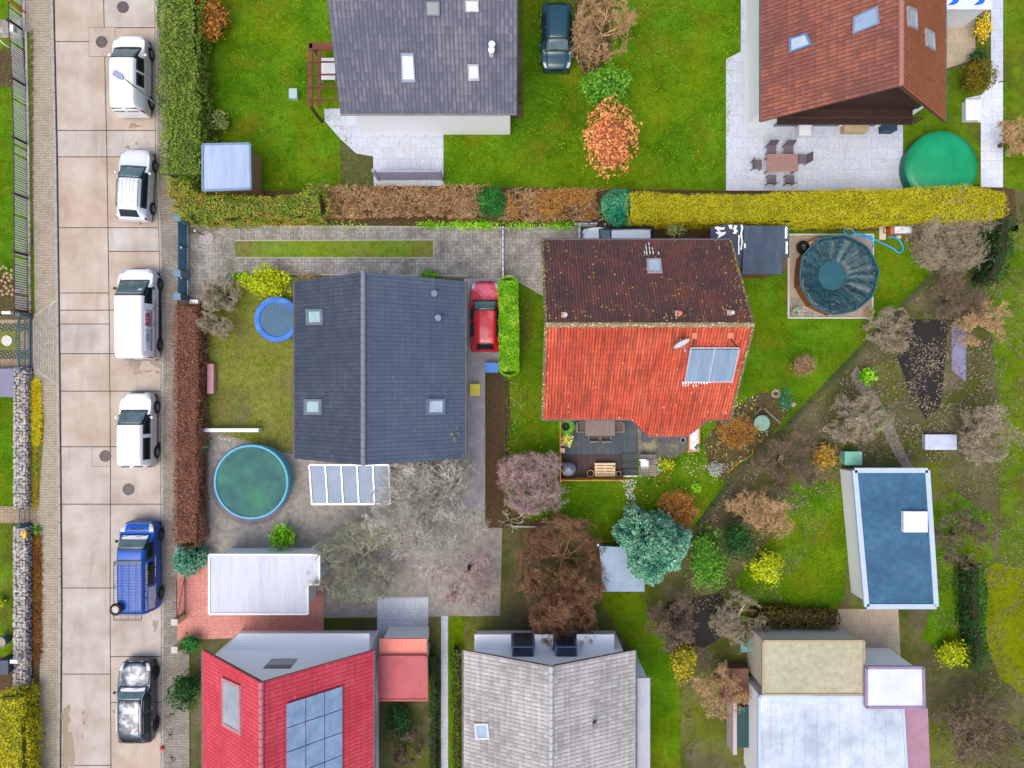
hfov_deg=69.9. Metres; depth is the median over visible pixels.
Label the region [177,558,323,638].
yard
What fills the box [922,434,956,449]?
cold frame
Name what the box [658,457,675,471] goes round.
terrace bush
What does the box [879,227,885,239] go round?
stone slab
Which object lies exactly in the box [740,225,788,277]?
felt roof shed
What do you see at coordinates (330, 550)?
bare tree
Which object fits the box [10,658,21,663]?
letter box
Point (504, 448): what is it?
wire fence
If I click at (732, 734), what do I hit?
garden wall
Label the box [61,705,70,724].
damp patch
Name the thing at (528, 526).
lawn kerb
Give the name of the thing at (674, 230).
dark bush
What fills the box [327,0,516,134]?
grey roof house
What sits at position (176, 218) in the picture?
gate pillar
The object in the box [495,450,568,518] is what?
pink bare tree
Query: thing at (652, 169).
lawn
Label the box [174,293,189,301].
gate pillar
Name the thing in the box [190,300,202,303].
letter box
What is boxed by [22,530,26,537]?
newspaper box
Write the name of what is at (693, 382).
snow
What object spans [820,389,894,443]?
bare tree
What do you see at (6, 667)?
rubbish bin
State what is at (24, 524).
garden gate
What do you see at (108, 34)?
road patch
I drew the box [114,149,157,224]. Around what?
hatchback
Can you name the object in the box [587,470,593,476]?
flower pot
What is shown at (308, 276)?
dry bush
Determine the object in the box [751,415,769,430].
rain barrel
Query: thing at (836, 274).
swimming pool
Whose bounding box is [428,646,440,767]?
garden hedge
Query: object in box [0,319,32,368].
driveway
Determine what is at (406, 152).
patio
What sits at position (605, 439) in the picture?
wicker chair
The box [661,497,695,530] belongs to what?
soil bed
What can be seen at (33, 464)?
ornamental grass
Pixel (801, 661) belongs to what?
beige roof building
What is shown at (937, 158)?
covered pool
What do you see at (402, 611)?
patio
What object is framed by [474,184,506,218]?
green bush
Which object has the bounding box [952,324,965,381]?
path
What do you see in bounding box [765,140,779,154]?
garden chair
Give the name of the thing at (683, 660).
ochre column bush
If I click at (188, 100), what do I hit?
street hedge
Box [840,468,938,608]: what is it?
blue roof shed
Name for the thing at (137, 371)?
damp patch
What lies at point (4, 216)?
lawn
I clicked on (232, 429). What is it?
garden wall
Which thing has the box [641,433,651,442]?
lounger
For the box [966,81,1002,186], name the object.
path
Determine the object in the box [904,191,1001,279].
bare shrub
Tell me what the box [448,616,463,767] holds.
lawn
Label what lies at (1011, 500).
lawn
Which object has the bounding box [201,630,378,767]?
bright red roof house
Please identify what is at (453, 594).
bare tree
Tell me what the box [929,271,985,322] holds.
bare tree
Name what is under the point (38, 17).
pavement
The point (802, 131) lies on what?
storage box
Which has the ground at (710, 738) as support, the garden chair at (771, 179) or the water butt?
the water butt
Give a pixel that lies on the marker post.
(13, 3)
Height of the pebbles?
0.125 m
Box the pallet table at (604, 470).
[594,462,614,475]
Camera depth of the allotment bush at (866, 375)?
40.34 m
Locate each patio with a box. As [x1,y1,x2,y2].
[324,109,442,185]
[377,597,427,637]
[726,0,902,190]
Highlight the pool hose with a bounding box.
[843,227,903,253]
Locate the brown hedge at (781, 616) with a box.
[747,601,841,630]
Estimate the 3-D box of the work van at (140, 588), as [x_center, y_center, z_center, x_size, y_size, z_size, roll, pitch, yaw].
[-20.420,10.053,39.905,2.262,2.270,5.079,0,90,0]
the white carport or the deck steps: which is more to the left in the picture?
the white carport
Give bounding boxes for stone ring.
[771,389,780,397]
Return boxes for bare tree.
[195,307,233,339]
[198,274,243,312]
[307,515,400,604]
[361,454,489,578]
[386,726,422,766]
[409,426,477,501]
[429,551,499,610]
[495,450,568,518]
[512,513,609,612]
[527,588,600,649]
[569,0,638,63]
[644,592,698,655]
[689,660,751,720]
[709,590,773,648]
[723,487,794,538]
[746,431,820,496]
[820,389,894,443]
[862,306,913,353]
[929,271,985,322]
[929,688,1023,767]
[934,508,997,570]
[953,299,1013,347]
[957,404,1023,466]
[995,114,1023,156]
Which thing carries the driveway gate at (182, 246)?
attached to the gate pillar at (176, 218)
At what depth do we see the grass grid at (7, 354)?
40.98 m
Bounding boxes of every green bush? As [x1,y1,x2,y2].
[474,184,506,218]
[686,524,731,593]
[776,386,793,411]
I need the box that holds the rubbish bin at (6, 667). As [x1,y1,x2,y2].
[0,655,13,674]
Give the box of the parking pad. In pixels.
[546,0,573,73]
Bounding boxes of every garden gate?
[18,508,29,528]
[177,277,187,294]
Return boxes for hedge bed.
[0,681,14,766]
[177,301,196,548]
[189,185,1017,230]
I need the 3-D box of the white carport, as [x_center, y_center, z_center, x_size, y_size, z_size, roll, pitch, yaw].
[-13.015,10.521,39.725,5.890,2.550,3.214,0,90,0]
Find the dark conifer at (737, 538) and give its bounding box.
[717,518,756,561]
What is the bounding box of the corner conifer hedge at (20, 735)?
[0,678,46,767]
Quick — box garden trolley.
[883,226,912,235]
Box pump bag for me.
[796,241,809,253]
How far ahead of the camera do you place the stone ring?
40.89 m
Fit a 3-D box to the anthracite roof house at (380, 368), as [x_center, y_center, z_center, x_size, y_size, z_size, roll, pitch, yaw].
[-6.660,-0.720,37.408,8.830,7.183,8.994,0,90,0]
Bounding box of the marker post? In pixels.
[8,0,25,13]
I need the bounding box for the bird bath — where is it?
[289,88,298,100]
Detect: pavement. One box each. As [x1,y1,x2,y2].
[23,0,58,767]
[157,0,188,767]
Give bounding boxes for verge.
[28,32,34,312]
[33,373,44,504]
[33,524,41,718]
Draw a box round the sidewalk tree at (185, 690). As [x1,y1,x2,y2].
[165,668,200,714]
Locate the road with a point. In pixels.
(82, 193)
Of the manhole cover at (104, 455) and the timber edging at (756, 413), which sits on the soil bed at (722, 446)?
the timber edging at (756, 413)
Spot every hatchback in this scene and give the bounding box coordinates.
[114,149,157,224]
[468,281,500,352]
[539,2,575,73]
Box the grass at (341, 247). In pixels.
[235,240,432,257]
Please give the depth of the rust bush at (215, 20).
39.77 m
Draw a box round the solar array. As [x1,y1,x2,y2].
[286,687,341,767]
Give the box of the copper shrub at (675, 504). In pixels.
[655,488,700,528]
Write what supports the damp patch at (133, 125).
on the road
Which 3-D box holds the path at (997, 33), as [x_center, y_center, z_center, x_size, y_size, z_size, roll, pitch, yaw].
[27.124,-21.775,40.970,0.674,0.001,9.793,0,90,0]
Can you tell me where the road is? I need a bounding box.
[55,0,160,767]
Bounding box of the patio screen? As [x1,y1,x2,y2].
[372,169,443,180]
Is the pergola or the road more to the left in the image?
the road
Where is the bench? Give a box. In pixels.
[640,454,656,457]
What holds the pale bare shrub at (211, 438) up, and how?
on the ground at (710, 738)
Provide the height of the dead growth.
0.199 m
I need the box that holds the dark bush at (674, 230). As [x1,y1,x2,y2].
[665,222,687,237]
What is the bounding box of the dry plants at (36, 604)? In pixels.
[30,534,46,667]
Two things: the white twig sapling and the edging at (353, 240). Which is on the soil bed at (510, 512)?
the white twig sapling
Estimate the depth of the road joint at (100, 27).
40.98 m
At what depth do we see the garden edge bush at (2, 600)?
40.58 m
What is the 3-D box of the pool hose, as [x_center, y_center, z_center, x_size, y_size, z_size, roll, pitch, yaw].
[20.173,-8.033,40.920,3.554,0.096,0.908,12,90,0]
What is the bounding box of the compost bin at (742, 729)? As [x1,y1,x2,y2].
[737,702,748,747]
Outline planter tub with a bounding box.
[0,635,11,647]
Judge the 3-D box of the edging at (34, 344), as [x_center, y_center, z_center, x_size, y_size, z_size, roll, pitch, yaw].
[-26.090,-2.319,40.955,1.336,0.080,4.716,0,90,0]
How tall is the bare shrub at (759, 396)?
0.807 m
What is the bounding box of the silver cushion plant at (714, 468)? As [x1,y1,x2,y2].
[705,459,727,477]
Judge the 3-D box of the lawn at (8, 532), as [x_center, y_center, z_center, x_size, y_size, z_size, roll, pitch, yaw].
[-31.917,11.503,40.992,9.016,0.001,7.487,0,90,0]
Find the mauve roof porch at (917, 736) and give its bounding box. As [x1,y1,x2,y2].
[905,707,929,767]
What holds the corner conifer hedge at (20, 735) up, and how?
on the hedge bed at (5, 684)
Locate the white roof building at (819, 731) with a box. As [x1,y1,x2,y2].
[744,676,907,767]
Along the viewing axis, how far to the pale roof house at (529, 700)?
36.23 m
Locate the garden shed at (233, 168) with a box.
[201,142,261,197]
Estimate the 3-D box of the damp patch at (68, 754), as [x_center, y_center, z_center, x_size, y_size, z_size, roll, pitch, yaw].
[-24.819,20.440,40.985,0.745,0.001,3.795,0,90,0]
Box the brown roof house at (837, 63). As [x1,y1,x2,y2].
[745,0,946,126]
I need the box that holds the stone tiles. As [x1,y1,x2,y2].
[639,458,662,475]
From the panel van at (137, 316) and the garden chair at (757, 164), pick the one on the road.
the panel van at (137, 316)
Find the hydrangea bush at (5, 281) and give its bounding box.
[0,265,16,295]
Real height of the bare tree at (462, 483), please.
4.704 m
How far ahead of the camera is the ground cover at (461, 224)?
40.84 m
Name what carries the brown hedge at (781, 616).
on the lawn at (821, 599)
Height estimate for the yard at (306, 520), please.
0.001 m
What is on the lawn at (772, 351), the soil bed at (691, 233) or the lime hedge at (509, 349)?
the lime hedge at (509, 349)
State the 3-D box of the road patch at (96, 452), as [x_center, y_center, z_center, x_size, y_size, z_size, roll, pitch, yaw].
[-22.986,4.067,40.980,0.998,0.001,1.062,0,90,0]
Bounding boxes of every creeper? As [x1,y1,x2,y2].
[222,273,233,288]
[231,271,248,280]
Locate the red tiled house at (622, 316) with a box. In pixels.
[541,238,754,437]
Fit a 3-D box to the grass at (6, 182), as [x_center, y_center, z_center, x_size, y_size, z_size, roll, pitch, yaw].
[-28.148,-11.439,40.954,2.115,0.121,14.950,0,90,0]
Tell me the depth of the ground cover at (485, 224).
40.82 m
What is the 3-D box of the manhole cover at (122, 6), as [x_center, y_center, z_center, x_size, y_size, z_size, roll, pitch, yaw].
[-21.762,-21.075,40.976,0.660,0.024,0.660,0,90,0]
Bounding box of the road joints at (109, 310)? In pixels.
[54,0,161,765]
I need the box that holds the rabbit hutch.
[720,663,748,701]
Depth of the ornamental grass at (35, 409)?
40.78 m
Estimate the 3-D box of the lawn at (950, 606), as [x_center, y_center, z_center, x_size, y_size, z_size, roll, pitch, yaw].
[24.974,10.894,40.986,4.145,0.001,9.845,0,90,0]
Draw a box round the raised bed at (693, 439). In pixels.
[687,428,699,451]
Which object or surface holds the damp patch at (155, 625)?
on the road
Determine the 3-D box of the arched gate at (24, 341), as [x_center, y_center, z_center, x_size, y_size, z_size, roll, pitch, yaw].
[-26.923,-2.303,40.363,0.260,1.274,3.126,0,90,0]
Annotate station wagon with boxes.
[580,223,653,237]
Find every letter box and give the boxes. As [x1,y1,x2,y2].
[1,311,14,314]
[10,25,16,33]
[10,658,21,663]
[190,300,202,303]
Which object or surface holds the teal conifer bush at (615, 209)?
on the hedge bed at (1009, 194)
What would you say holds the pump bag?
on the gravel bed at (794, 254)
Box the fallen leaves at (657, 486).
[632,467,701,516]
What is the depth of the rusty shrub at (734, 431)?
40.42 m
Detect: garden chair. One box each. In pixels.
[750,157,761,170]
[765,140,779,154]
[765,175,779,185]
[782,140,796,153]
[783,175,797,185]
[798,151,812,164]
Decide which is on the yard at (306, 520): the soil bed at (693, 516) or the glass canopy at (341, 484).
the glass canopy at (341, 484)
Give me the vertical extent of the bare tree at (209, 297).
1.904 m
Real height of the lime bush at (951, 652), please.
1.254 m
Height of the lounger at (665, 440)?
0.380 m
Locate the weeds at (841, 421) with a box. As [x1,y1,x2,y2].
[684,217,1023,767]
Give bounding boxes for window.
[263,658,296,668]
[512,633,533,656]
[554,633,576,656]
[773,122,797,126]
[813,125,838,126]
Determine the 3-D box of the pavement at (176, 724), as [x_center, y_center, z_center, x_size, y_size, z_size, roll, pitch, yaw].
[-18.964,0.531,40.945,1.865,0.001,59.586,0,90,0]
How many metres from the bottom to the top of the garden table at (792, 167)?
0.745 m
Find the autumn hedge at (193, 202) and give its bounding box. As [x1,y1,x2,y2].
[163,176,336,230]
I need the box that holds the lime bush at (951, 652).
[933,639,972,668]
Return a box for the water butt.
[738,635,750,651]
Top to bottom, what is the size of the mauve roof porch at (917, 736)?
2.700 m
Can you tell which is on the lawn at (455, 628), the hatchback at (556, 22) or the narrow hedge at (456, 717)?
the narrow hedge at (456, 717)
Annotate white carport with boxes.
[208,548,327,614]
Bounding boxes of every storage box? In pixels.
[485,363,497,372]
[795,125,810,138]
[839,451,861,464]
[962,100,980,122]
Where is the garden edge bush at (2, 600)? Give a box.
[0,596,5,606]
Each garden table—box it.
[321,58,336,83]
[764,154,797,173]
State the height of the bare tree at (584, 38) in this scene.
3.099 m
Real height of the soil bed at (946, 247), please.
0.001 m
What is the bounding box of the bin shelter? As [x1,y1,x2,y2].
[0,369,14,396]
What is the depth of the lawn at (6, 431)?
40.99 m
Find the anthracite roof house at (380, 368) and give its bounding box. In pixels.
[293,271,467,465]
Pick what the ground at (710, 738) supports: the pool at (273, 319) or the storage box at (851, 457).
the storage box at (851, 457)
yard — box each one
[0,657,14,680]
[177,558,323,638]
[202,432,501,617]
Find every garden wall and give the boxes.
[201,428,261,431]
[727,694,736,754]
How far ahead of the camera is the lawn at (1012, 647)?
40.98 m
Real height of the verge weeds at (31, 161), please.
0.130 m
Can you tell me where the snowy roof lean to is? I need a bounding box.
[703,224,743,268]
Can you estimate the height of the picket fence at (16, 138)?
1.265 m
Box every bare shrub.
[201,431,215,447]
[753,392,771,410]
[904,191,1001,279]
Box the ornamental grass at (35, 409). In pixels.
[29,378,43,446]
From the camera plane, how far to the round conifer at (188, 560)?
39.79 m
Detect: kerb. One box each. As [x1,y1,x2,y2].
[50,0,61,767]
[155,0,163,767]
[513,525,584,527]
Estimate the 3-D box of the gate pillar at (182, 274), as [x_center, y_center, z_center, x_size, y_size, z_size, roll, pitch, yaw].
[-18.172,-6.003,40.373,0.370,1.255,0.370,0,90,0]
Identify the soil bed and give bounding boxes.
[0,49,25,87]
[0,276,28,315]
[485,370,503,527]
[505,380,583,527]
[574,0,612,75]
[655,227,709,237]
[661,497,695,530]
[667,593,726,647]
[704,393,792,480]
[897,319,947,418]
[919,223,981,271]
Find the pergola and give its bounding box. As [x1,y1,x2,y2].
[308,42,338,122]
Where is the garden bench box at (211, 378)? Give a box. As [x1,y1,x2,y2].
[207,364,215,393]
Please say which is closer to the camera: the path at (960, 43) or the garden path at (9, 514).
the garden path at (9, 514)
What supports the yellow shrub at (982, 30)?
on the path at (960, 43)
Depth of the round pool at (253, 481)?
40.02 m
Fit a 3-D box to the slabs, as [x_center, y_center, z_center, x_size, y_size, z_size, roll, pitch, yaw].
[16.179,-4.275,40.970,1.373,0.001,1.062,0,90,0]
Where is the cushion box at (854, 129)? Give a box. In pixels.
[840,125,868,134]
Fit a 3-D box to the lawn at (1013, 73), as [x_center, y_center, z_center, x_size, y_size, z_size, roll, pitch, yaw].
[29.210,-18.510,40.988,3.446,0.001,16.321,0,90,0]
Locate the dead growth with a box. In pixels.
[686,266,1002,589]
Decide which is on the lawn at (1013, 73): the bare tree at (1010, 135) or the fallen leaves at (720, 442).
the bare tree at (1010, 135)
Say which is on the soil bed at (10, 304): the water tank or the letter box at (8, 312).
the letter box at (8, 312)
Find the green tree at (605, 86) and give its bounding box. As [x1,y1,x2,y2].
[577,62,632,112]
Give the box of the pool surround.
[210,444,290,524]
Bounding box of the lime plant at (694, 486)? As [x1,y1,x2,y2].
[691,481,701,492]
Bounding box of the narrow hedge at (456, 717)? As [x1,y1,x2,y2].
[450,641,461,767]
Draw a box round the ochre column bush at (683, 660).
[669,640,699,686]
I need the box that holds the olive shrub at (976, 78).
[958,54,1000,99]
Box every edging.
[22,0,33,685]
[33,300,56,383]
[190,225,542,295]
[750,407,761,420]
[763,408,780,423]
[787,234,873,318]
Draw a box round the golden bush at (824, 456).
[810,442,841,471]
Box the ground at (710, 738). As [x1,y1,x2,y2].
[0,0,1023,767]
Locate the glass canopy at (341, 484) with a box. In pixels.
[309,464,396,504]
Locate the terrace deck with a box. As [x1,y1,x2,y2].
[561,421,687,476]
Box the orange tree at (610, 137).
[580,94,642,178]
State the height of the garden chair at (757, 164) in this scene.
0.973 m
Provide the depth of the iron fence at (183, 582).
40.30 m
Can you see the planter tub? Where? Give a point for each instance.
(5, 640)
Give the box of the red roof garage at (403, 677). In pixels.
[378,642,429,700]
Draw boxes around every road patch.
[89,28,114,55]
[92,447,109,465]
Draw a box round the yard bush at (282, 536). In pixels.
[267,522,296,550]
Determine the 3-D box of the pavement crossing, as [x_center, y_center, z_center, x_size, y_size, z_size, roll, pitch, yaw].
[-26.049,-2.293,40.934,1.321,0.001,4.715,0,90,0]
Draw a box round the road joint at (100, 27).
[89,27,114,56]
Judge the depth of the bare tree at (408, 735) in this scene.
39.98 m
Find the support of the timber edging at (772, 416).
on the soil bed at (722, 446)
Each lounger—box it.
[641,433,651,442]
[659,438,669,443]
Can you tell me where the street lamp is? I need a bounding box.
[112,70,161,107]
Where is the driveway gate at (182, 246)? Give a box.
[177,221,187,271]
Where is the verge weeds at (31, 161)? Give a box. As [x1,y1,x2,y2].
[26,30,33,314]
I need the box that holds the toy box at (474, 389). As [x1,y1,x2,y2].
[470,384,479,395]
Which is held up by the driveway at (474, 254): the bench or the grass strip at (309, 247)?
the grass strip at (309, 247)
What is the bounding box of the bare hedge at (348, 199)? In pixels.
[307,182,488,220]
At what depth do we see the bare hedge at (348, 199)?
40.20 m
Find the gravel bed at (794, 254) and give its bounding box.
[789,235,871,316]
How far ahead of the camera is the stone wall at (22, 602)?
40.43 m
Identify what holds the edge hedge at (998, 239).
on the ground at (710, 738)
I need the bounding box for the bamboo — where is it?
[561,433,572,447]
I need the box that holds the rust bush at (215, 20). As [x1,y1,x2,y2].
[195,0,232,46]
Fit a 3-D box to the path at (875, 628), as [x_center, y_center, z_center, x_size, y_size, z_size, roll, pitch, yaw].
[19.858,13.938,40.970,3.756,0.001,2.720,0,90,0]
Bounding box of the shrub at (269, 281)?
[237,262,292,298]
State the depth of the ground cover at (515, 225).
40.84 m
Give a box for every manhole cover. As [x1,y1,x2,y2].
[96,36,106,47]
[99,450,110,461]
[117,1,128,12]
[123,483,133,494]
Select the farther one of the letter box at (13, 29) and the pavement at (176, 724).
the pavement at (176, 724)
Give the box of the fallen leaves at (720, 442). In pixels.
[681,395,767,483]
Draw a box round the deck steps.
[622,453,636,474]
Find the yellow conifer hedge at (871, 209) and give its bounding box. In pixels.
[624,182,1010,230]
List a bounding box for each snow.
[682,382,709,387]
[715,225,742,254]
[744,227,787,253]
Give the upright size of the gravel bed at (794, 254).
0.001 m
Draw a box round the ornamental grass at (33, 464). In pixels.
[29,436,39,512]
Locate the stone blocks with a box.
[574,222,597,225]
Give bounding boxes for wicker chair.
[576,422,584,432]
[588,436,598,442]
[600,436,610,442]
[615,422,624,432]
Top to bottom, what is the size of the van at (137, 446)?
1.966 m
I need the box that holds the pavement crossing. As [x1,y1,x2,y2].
[34,302,57,384]
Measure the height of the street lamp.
4.480 m
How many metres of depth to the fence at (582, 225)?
40.47 m
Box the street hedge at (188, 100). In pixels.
[154,0,219,186]
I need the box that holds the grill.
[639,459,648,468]
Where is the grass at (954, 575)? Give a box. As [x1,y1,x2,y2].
[928,505,995,644]
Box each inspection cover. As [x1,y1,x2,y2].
[1,335,12,345]
[200,231,213,244]
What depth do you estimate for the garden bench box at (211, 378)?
40.58 m
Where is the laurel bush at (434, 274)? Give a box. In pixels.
[419,269,439,278]
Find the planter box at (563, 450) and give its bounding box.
[561,447,565,453]
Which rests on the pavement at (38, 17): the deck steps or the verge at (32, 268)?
the verge at (32, 268)
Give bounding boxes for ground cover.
[171,219,353,228]
[315,220,394,230]
[408,219,456,232]
[435,218,489,232]
[469,218,508,231]
[490,217,556,232]
[534,219,578,231]
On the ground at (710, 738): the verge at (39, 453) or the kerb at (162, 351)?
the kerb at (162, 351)
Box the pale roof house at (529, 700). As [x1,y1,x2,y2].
[462,630,649,767]
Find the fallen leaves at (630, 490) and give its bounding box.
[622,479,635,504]
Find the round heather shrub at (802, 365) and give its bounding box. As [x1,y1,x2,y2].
[790,352,818,376]
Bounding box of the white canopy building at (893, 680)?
[864,648,925,708]
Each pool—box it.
[214,444,292,518]
[254,297,292,341]
[794,234,879,315]
[899,131,977,189]
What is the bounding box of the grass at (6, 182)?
[0,46,24,310]
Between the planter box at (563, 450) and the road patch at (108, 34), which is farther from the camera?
the road patch at (108, 34)
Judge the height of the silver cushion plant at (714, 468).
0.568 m
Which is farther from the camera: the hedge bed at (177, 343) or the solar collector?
the hedge bed at (177, 343)
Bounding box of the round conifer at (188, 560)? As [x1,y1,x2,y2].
[170,542,210,578]
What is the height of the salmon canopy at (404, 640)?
2.400 m
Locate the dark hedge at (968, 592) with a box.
[951,553,992,676]
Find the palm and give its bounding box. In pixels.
[557,421,574,435]
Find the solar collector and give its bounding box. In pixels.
[684,339,739,382]
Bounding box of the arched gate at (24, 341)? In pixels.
[15,313,32,369]
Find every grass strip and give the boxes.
[0,331,18,349]
[235,240,432,256]
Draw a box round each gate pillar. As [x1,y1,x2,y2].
[171,613,185,625]
[171,640,184,652]
[174,214,189,225]
[174,270,189,279]
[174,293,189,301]
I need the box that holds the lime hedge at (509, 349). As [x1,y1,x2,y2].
[497,275,519,376]
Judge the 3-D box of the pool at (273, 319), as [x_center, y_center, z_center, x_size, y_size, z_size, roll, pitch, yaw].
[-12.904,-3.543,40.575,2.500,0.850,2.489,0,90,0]
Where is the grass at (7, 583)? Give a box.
[0,525,13,656]
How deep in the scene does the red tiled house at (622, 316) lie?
34.73 m
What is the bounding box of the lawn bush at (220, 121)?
[208,109,229,132]
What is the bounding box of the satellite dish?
[674,339,689,351]
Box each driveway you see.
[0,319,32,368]
[187,224,578,298]
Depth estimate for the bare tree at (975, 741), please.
38.54 m
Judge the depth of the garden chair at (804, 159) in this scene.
40.52 m
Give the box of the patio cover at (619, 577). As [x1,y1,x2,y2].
[593,536,644,591]
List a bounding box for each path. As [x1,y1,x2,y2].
[0,19,23,37]
[0,506,36,522]
[441,616,447,767]
[464,278,501,508]
[837,609,900,656]
[850,366,913,467]
[947,18,974,67]
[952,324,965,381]
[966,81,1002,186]
[991,0,1002,81]
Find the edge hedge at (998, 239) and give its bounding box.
[966,211,1017,289]
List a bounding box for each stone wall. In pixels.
[12,367,32,508]
[12,525,32,689]
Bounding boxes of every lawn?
[0,0,27,290]
[0,397,14,505]
[0,523,20,655]
[202,278,298,453]
[208,0,371,190]
[443,0,740,190]
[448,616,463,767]
[505,231,929,542]
[601,593,680,767]
[736,481,846,624]
[903,69,999,187]
[922,491,992,665]
[985,562,1023,694]
[986,222,1023,566]
[1003,0,1023,190]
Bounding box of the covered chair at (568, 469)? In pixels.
[561,457,577,476]
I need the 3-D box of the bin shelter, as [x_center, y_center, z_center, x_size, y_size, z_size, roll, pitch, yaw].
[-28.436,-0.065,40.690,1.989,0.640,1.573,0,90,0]
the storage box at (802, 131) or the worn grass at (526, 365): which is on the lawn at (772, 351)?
the worn grass at (526, 365)
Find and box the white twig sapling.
[500,508,522,530]
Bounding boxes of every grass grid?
[0,323,27,330]
[0,350,27,358]
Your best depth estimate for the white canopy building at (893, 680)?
37.75 m
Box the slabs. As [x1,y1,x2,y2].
[789,298,813,316]
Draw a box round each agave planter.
[790,307,800,316]
[864,307,874,316]
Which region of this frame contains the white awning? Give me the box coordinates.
[947,0,991,26]
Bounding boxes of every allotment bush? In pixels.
[856,366,877,386]
[872,406,887,428]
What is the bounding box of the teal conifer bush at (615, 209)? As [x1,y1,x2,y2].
[597,185,636,227]
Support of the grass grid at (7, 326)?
on the driveway at (8, 363)
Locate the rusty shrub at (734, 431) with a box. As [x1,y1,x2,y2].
[713,414,758,451]
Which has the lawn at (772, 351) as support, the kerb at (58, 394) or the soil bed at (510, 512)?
the soil bed at (510, 512)
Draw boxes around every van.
[107,36,153,117]
[109,519,163,620]
[113,269,162,360]
[114,392,159,467]
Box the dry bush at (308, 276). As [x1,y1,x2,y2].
[296,272,319,279]
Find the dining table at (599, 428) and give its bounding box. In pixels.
[585,421,614,435]
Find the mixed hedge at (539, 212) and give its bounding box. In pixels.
[499,186,606,223]
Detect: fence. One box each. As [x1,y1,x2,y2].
[6,0,28,312]
[176,576,185,618]
[502,226,503,275]
[504,408,504,507]
[558,421,626,481]
[578,223,596,237]
[696,269,941,526]
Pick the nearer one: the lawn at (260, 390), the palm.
the palm
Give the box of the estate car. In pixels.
[113,658,159,743]
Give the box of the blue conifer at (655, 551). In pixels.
[611,505,692,586]
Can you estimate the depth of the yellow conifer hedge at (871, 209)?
39.02 m
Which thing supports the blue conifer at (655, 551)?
on the lawn at (772, 351)
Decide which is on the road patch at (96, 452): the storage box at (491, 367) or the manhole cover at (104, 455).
the manhole cover at (104, 455)
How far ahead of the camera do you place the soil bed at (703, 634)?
40.98 m
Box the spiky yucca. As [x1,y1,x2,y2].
[202,443,210,453]
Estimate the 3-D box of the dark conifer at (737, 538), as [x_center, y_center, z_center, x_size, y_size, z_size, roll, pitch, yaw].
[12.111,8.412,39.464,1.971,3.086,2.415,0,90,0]
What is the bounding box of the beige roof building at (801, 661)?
[747,625,864,695]
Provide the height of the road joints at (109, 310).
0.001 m
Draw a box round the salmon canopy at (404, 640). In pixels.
[379,626,428,654]
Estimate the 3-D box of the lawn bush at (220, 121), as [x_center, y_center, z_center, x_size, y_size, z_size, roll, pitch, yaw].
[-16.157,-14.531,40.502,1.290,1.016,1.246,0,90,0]
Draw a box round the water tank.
[879,125,896,133]
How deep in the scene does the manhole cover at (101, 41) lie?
40.97 m
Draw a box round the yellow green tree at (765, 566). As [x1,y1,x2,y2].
[743,547,786,588]
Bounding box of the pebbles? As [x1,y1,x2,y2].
[215,435,232,441]
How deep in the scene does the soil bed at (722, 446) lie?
40.98 m
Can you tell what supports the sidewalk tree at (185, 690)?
on the ground at (710, 738)
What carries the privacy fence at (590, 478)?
on the terrace deck
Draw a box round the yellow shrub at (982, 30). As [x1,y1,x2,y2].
[972,12,992,43]
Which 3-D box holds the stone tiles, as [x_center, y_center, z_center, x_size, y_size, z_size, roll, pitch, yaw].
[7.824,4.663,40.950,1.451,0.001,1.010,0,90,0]
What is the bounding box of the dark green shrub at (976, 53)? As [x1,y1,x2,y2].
[966,47,988,64]
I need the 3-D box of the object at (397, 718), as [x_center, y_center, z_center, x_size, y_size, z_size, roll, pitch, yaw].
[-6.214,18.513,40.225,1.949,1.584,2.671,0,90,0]
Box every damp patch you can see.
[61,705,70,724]
[62,720,74,767]
[128,123,140,127]
[128,361,140,369]
[132,369,141,374]
[150,358,160,368]
[153,619,158,631]
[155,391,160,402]
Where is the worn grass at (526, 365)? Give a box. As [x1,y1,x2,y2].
[510,283,536,406]

